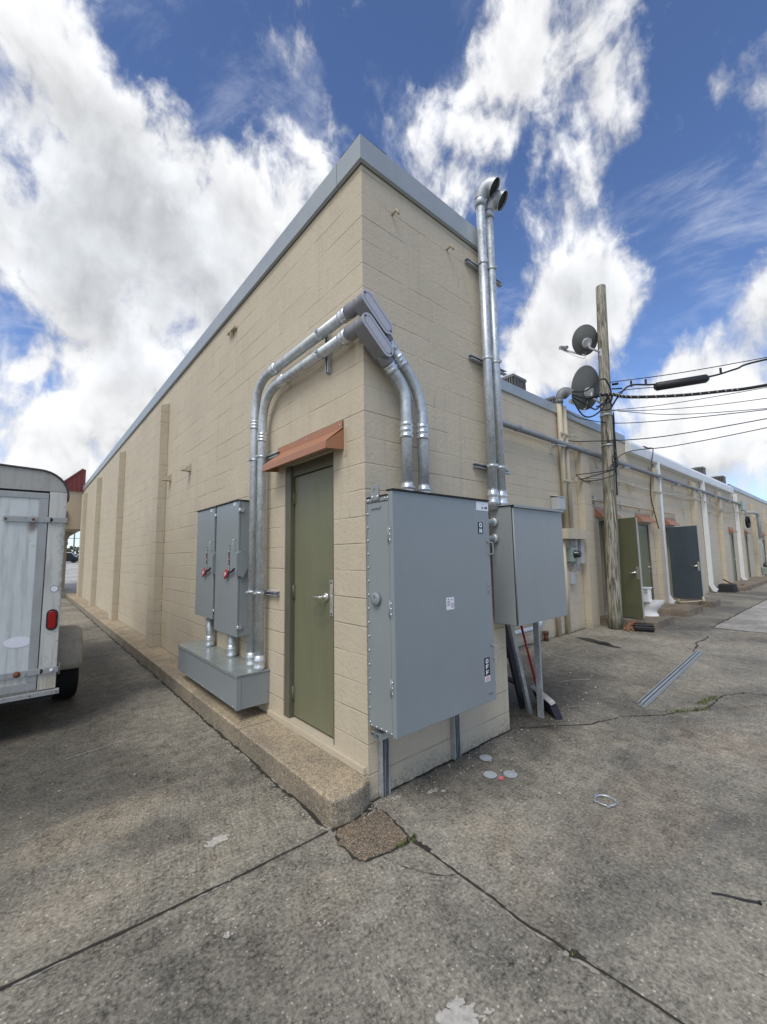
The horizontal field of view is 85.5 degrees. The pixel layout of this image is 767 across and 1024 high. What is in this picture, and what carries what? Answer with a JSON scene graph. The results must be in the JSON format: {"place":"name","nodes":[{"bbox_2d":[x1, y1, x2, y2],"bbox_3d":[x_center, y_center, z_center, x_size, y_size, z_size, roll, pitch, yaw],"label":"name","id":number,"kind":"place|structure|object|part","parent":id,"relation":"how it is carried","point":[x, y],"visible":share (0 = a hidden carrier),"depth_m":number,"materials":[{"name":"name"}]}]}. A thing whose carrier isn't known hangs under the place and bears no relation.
{"place":"outdoors","nodes":[
{"label":"outdoors","id":0,"kind":"place"},
{"bbox_2d":[65,561,77,593],"bbox_3d":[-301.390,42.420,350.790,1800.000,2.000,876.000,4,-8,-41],"label":"parking lot","id":1,"kind":"structure","parent":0,"point":[71,573],"depth_m":34.47,"materials":[{"name":"concrete"}]},
{"bbox_2d":[66,554,78,562],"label":"parked car","id":2,"kind":"object","parent":1,"relation":"on","point":[72,558],"visible":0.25,"depth_m":69.85,"materials":[{"name":"black paint"}]},
{"bbox_2d":[67,546,78,555],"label":"treeline","id":3,"kind":"object","parent":1,"relation":"on","point":[76,549],"visible":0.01,"depth_m":95.65,"materials":[{"name":"green plant"}]},
{"bbox_2d":[69,534,79,553],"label":"power pole","id":4,"kind":"object","parent":1,"relation":"on","point":[74,538],"visible":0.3,"depth_m":91.76,"materials":[{"name":"grey wood"}]},
{"bbox_2d":[0,583,766,1023],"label":"ground","id":5,"kind":"structure","parent":0,"point":[180,903],"depth_m":2.31,"materials":[{"name":"concrete"}]},
{"bbox_2d":[0,463,82,706],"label":"cargo trailer","id":6,"kind":"object","parent":5,"relation":"on","point":[41,653],"visible":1,"depth_m":4.11,"materials":[{"name":"grey metal"}]},
{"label":"door","id":7,"kind":"part","parent":6,"relation":"part of","materials":[{"name":"grey metal"}]},
{"bbox_2d":[61,469,85,596],"bbox_3d":[-18.618,1.445,23.065,4.500,6.041,12.070,4,-8,-41],"label":"arcade","id":8,"kind":"object","parent":5,"relation":"on","point":[75,482],"visible":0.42,"depth_m":19.26,"materials":[{"name":"beige paint"}]},
{"bbox_2d":[65,593,369,827],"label":"curb","id":9,"kind":"structure","parent":5,"relation":"on","point":[328,790],"depth_m":3.49,"materials":[{"name":"beige concrete"}]},
{"bbox_2d":[6,615,761,988],"bbox_3d":[2.490,2.430,7.353,14.185,0.006,7.201,4,-8,-41],"label":"debris","id":10,"kind":"object","parent":5,"relation":"on","point":[460,773],"visible":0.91,"depth_m":3.30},
{"bbox_2d":[378,737,390,797],"bbox_3d":[-0.007,1.046,3.050,0.075,1.944,0.041,4,-8,-41],"label":"strut post","id":11,"kind":"object","parent":5,"relation":"on","point":[384,764],"visible":0.34,"depth_m":2.96,"materials":[{"name":"metal"}]},
{"bbox_2d":[371,728,392,740],"bbox_3d":[0.023,1.544,2.917,0.220,0.041,0.091,4,-8,-41],"label":"strut bracket","id":12,"kind":"object","parent":11,"relation":"attached to","point":[379,734],"visible":0.5,"depth_m":2.85,"materials":[{"name":"metal"}]},
{"bbox_2d":[366,485,497,738],"bbox_3d":[0.414,0.675,3.218,1.175,1.685,0.328,4,-8,-41],"label":"disconnect cabinet","id":13,"kind":"object","parent":11,"relation":"attached to","point":[431,657],"visible":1,"depth_m":2.98,"materials":[{"name":"grey metal"}]},
{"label":"door","id":14,"kind":"part","parent":13,"relation":"part of","materials":[{"name":"grey metal"}]},
{"bbox_2d":[76,134,766,799],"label":"strip mall","id":15,"kind":"structure","parent":5,"relation":"on","point":[394,238],"depth_m":4.13,"materials":[{"name":"beige concrete"}]},
{"bbox_2d":[195,506,216,618],"bbox_3d":[-2.205,0.637,5.283,0.218,1.356,0.703,4,-8,-41],"label":"safety switch","id":16,"kind":"object","parent":15,"relation":"attached to","point":[205,566],"visible":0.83,"depth_m":5.19,"materials":[{"name":"grey metal"}]},
{"bbox_2d":[195,507,216,618],"bbox_3d":[-2.273,0.640,5.243,0.061,1.344,0.665,4,-8,-41],"label":"door","id":17,"kind":"structure","parent":16,"relation":"in","point":[206,528],"depth_m":5.22,"materials":[{"name":"grey metal"}]},
{"bbox_2d":[178,640,269,710],"bbox_3d":[-1.903,1.799,4.743,0.332,0.322,1.994,4,-8,-41],"label":"wire trough","id":18,"kind":"object","parent":15,"relation":"attached to","point":[236,683],"visible":0.99,"depth_m":4.26,"materials":[{"name":"grey metal"}]},
{"bbox_2d":[205,618,213,646],"bbox_3d":[-2.193,1.502,5.236,0.114,0.381,0.114,4,-8,-41],"label":"conduit nipple","id":19,"kind":"object","parent":18,"relation":"on","point":[209,639],"visible":0.94,"depth_m":5.20,"materials":[{"name":"metal"}]},
{"bbox_2d":[226,635,236,657],"bbox_3d":[-1.708,1.489,4.672,0.114,0.274,0.114,4,-8,-41],"label":"conduit nipple","id":20,"kind":"object","parent":18,"relation":"on","point":[231,648],"visible":0.92,"depth_m":4.63,"materials":[{"name":"metal"}]},
{"bbox_2d":[214,499,249,636],"bbox_3d":[-1.720,0.624,4.718,0.218,1.463,0.718,4,-8,-41],"label":"safety switch","id":21,"kind":"object","parent":15,"relation":"attached to","point":[231,577],"visible":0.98,"depth_m":4.55,"materials":[{"name":"grey metal"}]},
{"bbox_2d":[214,501,240,636],"bbox_3d":[-1.788,0.627,4.679,0.061,1.451,0.680,4,-8,-41],"label":"door","id":22,"kind":"structure","parent":21,"relation":"in","point":[226,610],"depth_m":4.65,"materials":[{"name":"grey metal"}]},
{"bbox_2d":[265,590,279,595],"bbox_3d":[-1.214,0.822,4.249,0.041,0.041,0.570,4,-8,-41],"label":"strut channel","id":23,"kind":"object","parent":15,"relation":"attached to","point":[272,593],"visible":0.47,"depth_m":4.12,"materials":[{"name":"metal"}]},
{"bbox_2d":[266,451,279,461],"bbox_3d":[-1.237,-0.565,4.394,0.041,0.041,0.570,4,-8,-41],"label":"strut channel","id":24,"kind":"object","parent":15,"relation":"attached to","point":[271,456],"visible":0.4,"depth_m":4.29,"materials":[{"name":"metal"}]},
{"bbox_2d":[292,467,332,736],"bbox_3d":[-0.631,0.736,3.664,0.115,2.216,0.728,4,-8,-41],"label":"door","id":25,"kind":"structure","parent":15,"relation":"in","point":[312,692],"depth_m":3.66,"materials":[{"name":"green paint"}]},
{"bbox_2d":[325,333,331,374],"bbox_3d":[-0.477,-1.407,3.579,0.041,0.440,0.041,4,-8,-41],"label":"strut channel","id":26,"kind":"object","parent":15,"relation":"attached to","point":[328,364],"visible":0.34,"depth_m":3.56,"materials":[{"name":"metal"}]},
{"bbox_2d":[253,312,414,670],"bbox_3d":[-0.523,0.061,3.739,0.572,2.884,1.853,4,-8,-41],"label":"conduit run","id":27,"kind":"object","parent":15,"relation":"attached to","point":[365,328],"visible":0.98,"depth_m":3.48,"materials":[{"name":"metal"}]},
{"bbox_2d":[245,289,430,666],"bbox_3d":[-0.514,-0.014,3.880,0.760,3.064,2.041,4,-8,-41],"label":"conduit run","id":28,"kind":"object","parent":15,"relation":"attached to","point":[364,301],"visible":0.84,"depth_m":3.48,"materials":[{"name":"metal"}]},
{"bbox_2d":[464,257,501,287],"bbox_3d":[1.073,-2.542,4.416,0.615,0.041,0.041,4,-8,-41],"label":"strut channel","id":29,"kind":"object","parent":15,"relation":"attached to","point":[471,263],"visible":0.68,"depth_m":4.29,"materials":[{"name":"metal"}]},
{"bbox_2d":[468,354,506,375],"bbox_3d":[1.090,-1.523,4.309,0.615,0.041,0.041,4,-8,-41],"label":"strut channel","id":30,"kind":"object","parent":15,"relation":"attached to","point":[475,359],"visible":0.68,"depth_m":4.19,"materials":[{"name":"metal"}]},
{"bbox_2d":[472,463,511,474],"bbox_3d":[1.108,-0.434,4.195,0.615,0.041,0.041,4,-8,-41],"label":"strut channel","id":31,"kind":"object","parent":15,"relation":"attached to","point":[480,466],"visible":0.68,"depth_m":4.08,"materials":[{"name":"metal"}]},
{"bbox_2d":[501,373,526,389],"bbox_3d":[3.447,-2.866,11.256,0.660,1.568,0.660,4,-8,-41],"label":"condenser","id":32,"kind":"object","parent":15,"relation":"on","point":[516,380],"visible":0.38,"depth_m":11.02,"materials":[{"name":"grey metal"}]},
{"bbox_2d":[509,621,543,634],"bbox_3d":[1.599,1.582,6.642,3.815,1.015,0.089,4,-8,-41],"label":"conduit bend","id":33,"kind":"object","parent":15,"relation":"attached to","point":[526,630],"visible":0.2,"depth_m":7.36,"materials":[{"name":"metal"}]},
{"bbox_2d":[545,396,563,405],"bbox_3d":[5.065,-2.705,12.572,0.600,1.468,0.600,4,-8,-41],"label":"condenser","id":34,"kind":"object","parent":15,"relation":"on","point":[552,399],"visible":0.16,"depth_m":12.28,"materials":[{"name":"grey metal"}]},
{"bbox_2d":[550,495,565,509],"bbox_3d":[3.730,-0.201,8.837,0.320,0.318,0.186,4,-8,-41],"label":"cable box","id":35,"kind":"object","parent":15,"relation":"attached to","point":[558,503],"visible":0.86,"depth_m":8.75,"materials":[{"name":"grey plastic"}]},
{"bbox_2d":[556,617,561,636],"bbox_3d":[3.561,1.546,8.531,0.099,1.975,0.099,4,-8,-41],"label":"wall pipe","id":36,"kind":"object","parent":15,"relation":"attached to","point":[558,627],"depth_m":8.41,"materials":[{"name":"beige paint"}]},
{"bbox_2d":[563,539,570,633],"bbox_3d":[3.864,1.568,8.791,0.099,1.975,0.099,4,-8,-41],"label":"wall pipe","id":37,"kind":"object","parent":15,"relation":"attached to","point":[568,623],"depth_m":8.73,"materials":[{"name":"beige metal"}]},
{"bbox_2d":[556,387,579,528],"bbox_3d":[4.127,-1.216,9.219,0.489,3.204,0.303,0,-6,-5],"label":"service mast","id":38,"kind":"object","parent":15,"relation":"attached to","point":[564,435],"visible":0.95,"depth_m":9.20,"materials":[{"name":"metal"}]},
{"bbox_2d":[572,393,611,410],"bbox_3d":[4.804,-2.537,9.456,1.306,0.388,0.122,2,-7,-26],"label":"feed cable","id":39,"kind":"object","parent":38,"relation":"attached to","point":[594,396],"visible":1,"depth_m":9.49,"materials":[{"name":"black rubber"}]},
{"bbox_2d":[572,378,612,406],"bbox_3d":[4.831,-2.737,9.482,1.366,0.730,0.141,2,-7,-26],"label":"feed cable","id":40,"kind":"object","parent":38,"relation":"attached to","point":[595,384],"visible":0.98,"depth_m":9.50,"materials":[{"name":"black rubber"}]},
{"bbox_2d":[568,418,766,441],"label":"overhead wire","id":41,"kind":"object","parent":38,"relation":"attached to","point":[669,435],"visible":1,"depth_m":9.56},
{"bbox_2d":[567,571,569,591],"bbox_3d":[3.873,1.485,8.834,0.260,0.440,0.077,4,-8,-41],"label":"pipe","id":42,"kind":"object","parent":15,"relation":"attached to","point":[568,581],"visible":0.27,"depth_m":8.86,"materials":[{"name":"beige metal"}]},
{"bbox_2d":[569,563,575,583],"bbox_3d":[4.104,1.321,9.040,0.180,0.480,0.097,4,-8,-41],"label":"junction box","id":43,"kind":"object","parent":15,"relation":"attached to","point":[572,575],"visible":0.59,"depth_m":8.97,"materials":[{"name":"grey plastic"}]},
{"bbox_2d":[566,539,581,570],"bbox_3d":[4.158,0.932,9.001,0.368,0.700,0.297,4,-8,-41],"label":"electric meter","id":44,"kind":"object","parent":15,"relation":"attached to","point":[573,554],"visible":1,"depth_m":8.92,"materials":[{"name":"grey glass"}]},
{"bbox_2d":[562,528,586,538],"bbox_3d":[4.138,0.486,9.088,0.920,0.220,0.215,4,-8,-41],"label":"wire trough","id":45,"kind":"object","parent":15,"relation":"attached to","point":[568,533],"visible":0.68,"depth_m":8.91,"materials":[{"name":"beige paint"}]},
{"bbox_2d":[571,539,584,564],"bbox_3d":[4.359,0.871,9.288,0.360,0.620,0.137,4,-8,-41],"label":"breaker panel","id":46,"kind":"object","parent":15,"relation":"attached to","point":[579,546],"visible":0.56,"depth_m":9.28,"materials":[{"name":"grey plastic"}]},
{"bbox_2d":[503,420,741,504],"bbox_3d":[9.702,-0.980,14.072,25.552,0.321,0.235,4,-8,-41],"label":"wall conduit","id":47,"kind":"object","parent":15,"relation":"attached to","point":[524,430],"depth_m":9.93,"materials":[{"name":"metal"}]},
{"bbox_2d":[601,517,644,618],"bbox_3d":[5.540,1.283,9.688,0.123,2.255,0.935,1,-6,-20],"label":"door","id":48,"kind":"structure","parent":15,"relation":"in","point":[630,566],"depth_m":9.48,"materials":[{"name":"green paint"}]},
{"bbox_2d":[592,496,675,521],"bbox_3d":[7.472,0.010,12.126,6.872,0.460,0.079,4,-8,-41],"label":"wall conduit","id":49,"kind":"object","parent":15,"relation":"attached to","point":[620,503],"depth_m":11.52,"materials":[{"name":"grey metal"}]},
{"bbox_2d":[638,525,652,599],"bbox_3d":[7.769,1.538,12.290,0.795,2.285,0.115,4,-8,-41],"label":"door","id":50,"kind":"structure","parent":15,"relation":"in","point":[644,551],"depth_m":12.35,"materials":[{"name":"green paint"}]},
{"bbox_2d":[645,447,658,528],"bbox_3d":[8.216,-0.765,12.667,0.820,2.561,0.048,4,-8,-41],"label":"hanging wire","id":51,"kind":"object","parent":15,"relation":"hanging from","point":[650,487],"visible":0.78,"depth_m":12.62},
{"bbox_2d":[574,477,766,523],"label":"phone line","id":52,"kind":"object","parent":15,"relation":"attached to","point":[642,488],"visible":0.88,"depth_m":13.06,"materials":[{"name":"beige paint"}]},
{"bbox_2d":[668,525,703,598],"bbox_3d":[9.484,1.574,13.073,0.123,2.240,0.963,1,-6,-16],"label":"door","id":53,"kind":"structure","parent":15,"relation":"in","point":[684,548],"depth_m":13.04,"materials":[{"name":"blue paint"}]},
{"bbox_2d":[691,466,705,474],"bbox_3d":[17.361,-1.792,22.849,0.620,1.388,0.620,4,-8,-41],"label":"condenser","id":54,"kind":"object","parent":15,"relation":"on","point":[702,469],"visible":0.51,"depth_m":22.63,"materials":[{"name":"grey metal"}]},
{"bbox_2d":[711,475,725,483],"bbox_3d":[20.772,-1.542,25.773,0.760,1.388,0.760,4,-8,-41],"label":"condenser","id":55,"kind":"object","parent":15,"relation":"on","point":[722,478],"visible":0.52,"depth_m":25.47,"materials":[{"name":"grey metal"}]},
{"bbox_2d":[729,534,736,580],"bbox_3d":[17.111,2.233,20.299,0.745,2.265,0.115,4,-8,-41],"label":"door","id":56,"kind":"structure","parent":15,"relation":"in","point":[731,542],"depth_m":20.37,"materials":[{"name":"green paint"}]},
{"bbox_2d":[740,501,745,510],"bbox_3d":[18.968,-0.322,22.003,0.700,0.500,0.254,4,-8,-41],"label":"junction box","id":57,"kind":"object","parent":15,"relation":"attached to","point":[742,507],"visible":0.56,"depth_m":21.75,"materials":[{"name":"grey metal"}]},
{"bbox_2d":[744,536,749,576],"bbox_3d":[19.897,2.437,22.688,0.795,2.265,0.115,4,-8,-41],"label":"door","id":58,"kind":"structure","parent":15,"relation":"in","point":[744,536],"depth_m":22.81,"materials":[{"name":"green paint"}]},
{"bbox_2d":[745,516,750,527],"bbox_3d":[19.481,0.542,22.176,0.927,0.635,0.115,4,-8,-41],"label":"cable coil","id":59,"kind":"object","parent":15,"relation":"hanging from","point":[747,522],"visible":1,"depth_m":22.07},
{"bbox_2d":[744,511,764,539],"bbox_3d":[20.974,0.744,23.325,1.679,1.588,0.447,2,-7,-30],"label":"vent pipe","id":60,"kind":"object","parent":15,"relation":"attached to","point":[759,525],"visible":0.99,"depth_m":23.45,"materials":[{"name":"grey metal"}]},
{"bbox_2d":[450,714,460,759],"bbox_3d":[0.595,1.090,3.567,0.075,1.944,0.041,4,-8,-41],"label":"strut post","id":61,"kind":"object","parent":5,"relation":"on","point":[455,738],"visible":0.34,"depth_m":3.47,"materials":[{"name":"metal"}]},
{"bbox_2d":[479,755,491,760],"bbox_3d":[0.853,2.049,3.460,0.103,0.007,0.103,4,-8,-41],"label":"steel disc","id":62,"kind":"object","parent":5,"relation":"on","point":[484,757],"visible":1,"depth_m":3.45,"materials":[{"name":"metal"}]},
{"bbox_2d":[483,771,496,778],"bbox_3d":[0.822,2.022,3.195,0.103,0.007,0.103,4,-8,-41],"label":"steel disc","id":63,"kind":"object","parent":5,"relation":"on","point":[490,774],"visible":1,"depth_m":3.19,"materials":[{"name":"metal"}]},
{"bbox_2d":[503,770,517,777],"bbox_3d":[0.979,2.020,3.196,0.103,0.007,0.103,4,-8,-41],"label":"steel disc","id":64,"kind":"object","parent":5,"relation":"on","point":[510,774],"visible":1,"depth_m":3.19,"materials":[{"name":"metal"}]},
{"bbox_2d":[505,624,524,708],"bbox_3d":[1.319,1.523,4.667,0.399,1.336,0.849,-6,-8,38],"label":"plank","id":65,"kind":"object","parent":5,"relation":"on","point":[515,680],"visible":0.2,"depth_m":4.49,"materials":[{"name":"black metal"}]},
{"bbox_2d":[490,504,566,717],"bbox_3d":[1.457,1.042,4.207,0.972,2.163,0.427,4,-8,-41],"label":"transformer cabinet","id":66,"kind":"object","parent":5,"relation":"on","point":[529,585],"visible":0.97,"depth_m":4.01,"materials":[{"name":"grey metal"}]},
{"bbox_2d":[474,176,499,509],"bbox_3d":[1.117,-1.745,4.172,0.267,3.463,0.191,-4,-7,30],"label":"service conduit","id":67,"kind":"object","parent":66,"relation":"attached to","point":[487,188],"visible":0.98,"depth_m":4.15,"materials":[{"name":"metal"}]},
{"bbox_2d":[488,518,497,526],"bbox_3d":[0.910,0.088,3.865,0.429,0.089,0.089,4,-8,-41],"label":"conduit nipple","id":68,"kind":"object","parent":66,"relation":"attached to","point":[493,522],"visible":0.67,"depth_m":3.96,"materials":[{"name":"metal"}]},
{"bbox_2d":[489,534,498,542],"bbox_3d":[0.913,0.242,3.849,0.429,0.089,0.089,4,-8,-41],"label":"conduit nipple","id":69,"kind":"object","parent":66,"relation":"attached to","point":[493,538],"visible":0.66,"depth_m":3.94,"materials":[{"name":"metal"}]},
{"bbox_2d":[485,189,507,505],"bbox_3d":[1.227,-1.707,4.263,0.267,3.403,0.191,-4,-7,30],"label":"service conduit","id":70,"kind":"object","parent":66,"relation":"attached to","point":[497,201],"visible":0.77,"depth_m":4.25,"materials":[{"name":"metal"}]},
{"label":"door","id":71,"kind":"part","parent":66,"relation":"part of","materials":[{"name":"grey metal"}]},
{"bbox_2d":[520,626,562,719],"bbox_3d":[1.673,1.661,4.543,0.303,0.978,0.538,-1,-6,-2],"label":"push broom","id":72,"kind":"object","parent":5,"relation":"on","point":[551,708],"visible":0.75,"depth_m":4.39,"materials":[{"name":"red plastic"}]},
{"bbox_2d":[543,631,548,640],"bbox_3d":[3.156,2.410,8.052,0.111,0.180,0.111,-4,-7,27],"label":"pipe stub","id":73,"kind":"object","parent":5,"relation":"on","point":[546,636],"visible":1,"depth_m":8.02,"materials":[{"name":"metal"}]},
{"bbox_2d":[576,284,622,628],"bbox_3d":[5.080,-1.559,9.673,1.409,8.369,0.418,2,-7,-29],"label":"utility pole","id":74,"kind":"object","parent":5,"relation":"on","point":[612,555],"visible":0.99,"depth_m":9.61,"materials":[{"name":"brown wood"}]},
{"bbox_2d":[559,324,601,358],"bbox_3d":[4.940,-4.215,10.452,1.001,0.877,0.435,-4,-7,30],"label":"satellite dish","id":75,"kind":"object","parent":74,"relation":"attached to","point":[584,340],"visible":1,"depth_m":10.32,"materials":[{"name":"grey metal"}]},
{"bbox_2d":[568,365,602,412],"bbox_3d":[5.007,-3.005,10.319,0.736,1.142,0.690,-2,-6,14],"label":"satellite dish","id":76,"kind":"object","parent":74,"relation":"attached to","point":[585,377],"visible":0.69,"depth_m":10.11,"materials":[{"name":"grey metal"}]},
{"bbox_2d":[566,409,766,423],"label":"overhead wire","id":77,"kind":"object","parent":74,"relation":"attached to","point":[665,420],"visible":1,"depth_m":9.58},
{"bbox_2d":[609,427,766,467],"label":"overhead wire","id":78,"kind":"object","parent":74,"relation":"attached to","point":[687,443],"visible":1,"depth_m":9.48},
{"bbox_2d":[610,357,766,406],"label":"splice cable","id":79,"kind":"object","parent":74,"relation":"hanging from","point":[682,382],"visible":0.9,"depth_m":9.58,"materials":[{"name":"black plastic"}]},
{"bbox_2d":[586,384,766,399],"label":"feeder cable","id":80,"kind":"object","parent":79,"relation":"attached to","point":[682,394],"visible":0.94,"depth_m":9.60,"materials":[{"name":"black rubber"}]},
{"bbox_2d":[572,395,609,417],"bbox_3d":[4.783,-2.444,9.443,1.291,0.711,0.123,2,-7,-25],"label":"feed cable","id":81,"kind":"object","parent":80,"relation":"attached to","point":[592,415],"visible":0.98,"depth_m":9.25,"materials":[{"name":"black rubber"}]},
{"bbox_2d":[572,396,609,409],"bbox_3d":[4.782,-2.541,9.458,1.281,0.481,0.115,2,-7,-26],"label":"feed cable","id":82,"kind":"object","parent":80,"relation":"attached to","point":[588,405],"visible":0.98,"depth_m":9.32,"materials":[{"name":"black rubber"}]},
{"bbox_2d":[612,387,766,410],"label":"overhead wire","id":83,"kind":"object","parent":74,"relation":"attached to","point":[691,400],"visible":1,"depth_m":9.55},
{"bbox_2d":[613,398,766,410],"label":"overhead wire","id":84,"kind":"object","parent":74,"relation":"attached to","point":[686,407],"visible":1,"depth_m":9.56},
{"bbox_2d":[620,408,766,414],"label":"overhead wire","id":85,"kind":"object","parent":74,"relation":"attached to","point":[694,413],"visible":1,"depth_m":9.51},
{"bbox_2d":[593,793,618,807],"bbox_3d":[1.520,1.971,2.838,0.149,0.009,0.156,4,-8,-41],"label":"locknut","id":86,"kind":"object","parent":5,"relation":"on","point":[595,800],"visible":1,"depth_m":2.82,"materials":[{"name":"metal"}]},
{"bbox_2d":[623,620,636,630],"bbox_3d":[5.357,2.459,8.981,0.464,0.194,0.207,4,-8,-41],"label":"scrap wood","id":87,"kind":"object","parent":5,"relation":"on","point":[627,627],"visible":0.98,"depth_m":8.97,"materials":[{"name":"orange wood"}]},
{"bbox_2d":[600,615,674,629],"bbox_3d":[5.987,2.575,9.791,1.230,0.222,1.196,4,-8,-41],"label":"concrete step","id":88,"kind":"object","parent":5,"relation":"on","point":[659,622],"visible":0.34,"depth_m":9.42,"materials":[{"name":"beige concrete"}]},
{"bbox_2d":[642,587,663,615],"bbox_3d":[6.283,2.122,9.844,0.403,0.675,0.698,19,-20,-73],"label":"toilet","id":89,"kind":"object","parent":88,"relation":"on","point":[651,607],"visible":0.75,"depth_m":9.74,"materials":[{"name":"ceramic"}]},
{"bbox_2d":[633,622,654,631],"bbox_3d":[5.572,2.468,8.876,0.380,0.149,0.280,-4,-7,29],"label":"tool case","id":90,"kind":"object","parent":5,"relation":"on","point":[645,627],"visible":0.98,"depth_m":8.78,"materials":[{"name":"black plastic"}]},
{"bbox_2d":[638,650,702,707],"bbox_3d":[4.033,2.214,5.707,3.368,0.041,0.084,5,-8,-44],"label":"loose strut","id":91,"kind":"object","parent":5,"relation":"on","point":[652,694],"visible":1,"depth_m":5.33,"materials":[{"name":"metal"}]},
{"bbox_2d":[657,603,702,616],"bbox_3d":[7.963,2.721,11.498,1.400,0.222,1.176,4,-8,-41],"label":"concrete step","id":92,"kind":"object","parent":5,"relation":"on","point":[680,610],"visible":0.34,"depth_m":11.01,"materials":[{"name":"beige concrete"}]},
{"bbox_2d":[673,597,720,607],"bbox_3d":[9.751,2.852,13.032,0.980,0.222,1.176,4,-8,-41],"label":"concrete step","id":93,"kind":"object","parent":5,"relation":"on","point":[711,603],"visible":0.46,"depth_m":12.66,"materials":[{"name":"beige concrete"}]},
{"bbox_2d":[678,597,704,602],"bbox_3d":[9.222,2.621,12.425,0.666,0.142,0.762,-5,-7,36],"label":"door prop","id":94,"kind":"object","parent":93,"relation":"on","point":[703,598],"depth_m":12.32,"materials":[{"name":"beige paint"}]},
{"bbox_2d":[718,583,739,591],"bbox_3d":[14.109,3.101,16.992,0.800,0.300,0.600,4,-8,-41],"label":"mixing tub","id":95,"kind":"object","parent":5,"relation":"on","point":[724,587],"visible":0.98,"depth_m":16.77,"materials":[{"name":"black plastic"}]},
{"bbox_2d":[711,892,761,904],"bbox_3d":[1.722,1.882,2.026,0.200,0.018,0.018,-3,-6,21],"label":"cable tie","id":96,"kind":"object","parent":5,"relation":"on","point":[749,900],"visible":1,"depth_m":2.02,"materials":[{"name":"black plastic"}]},
{"bbox_2d":[717,576,766,590],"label":"concrete step","id":97,"kind":"object","parent":5,"relation":"on","point":[752,582],"visible":0.68,"depth_m":19.29,"materials":[{"name":"beige concrete"}]},
{"bbox_2d":[760,544,766,576],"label":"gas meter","id":98,"kind":"object","parent":5,"relation":"on","point":[764,569],"visible":0.96,"depth_m":24.29,"materials":[{"name":"grey metal"}]},
{"bbox_2d":[0,0,766,553],"label":"sky","id":99,"kind":"structure","parent":0,"point":[153,153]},
{"bbox_2d":[396,628,717,957],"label":"grass","id":100,"kind":"structure","parent":0,"point":[680,711],"depth_m":4.39,"materials":[{"name":"green plant"}]}
]}

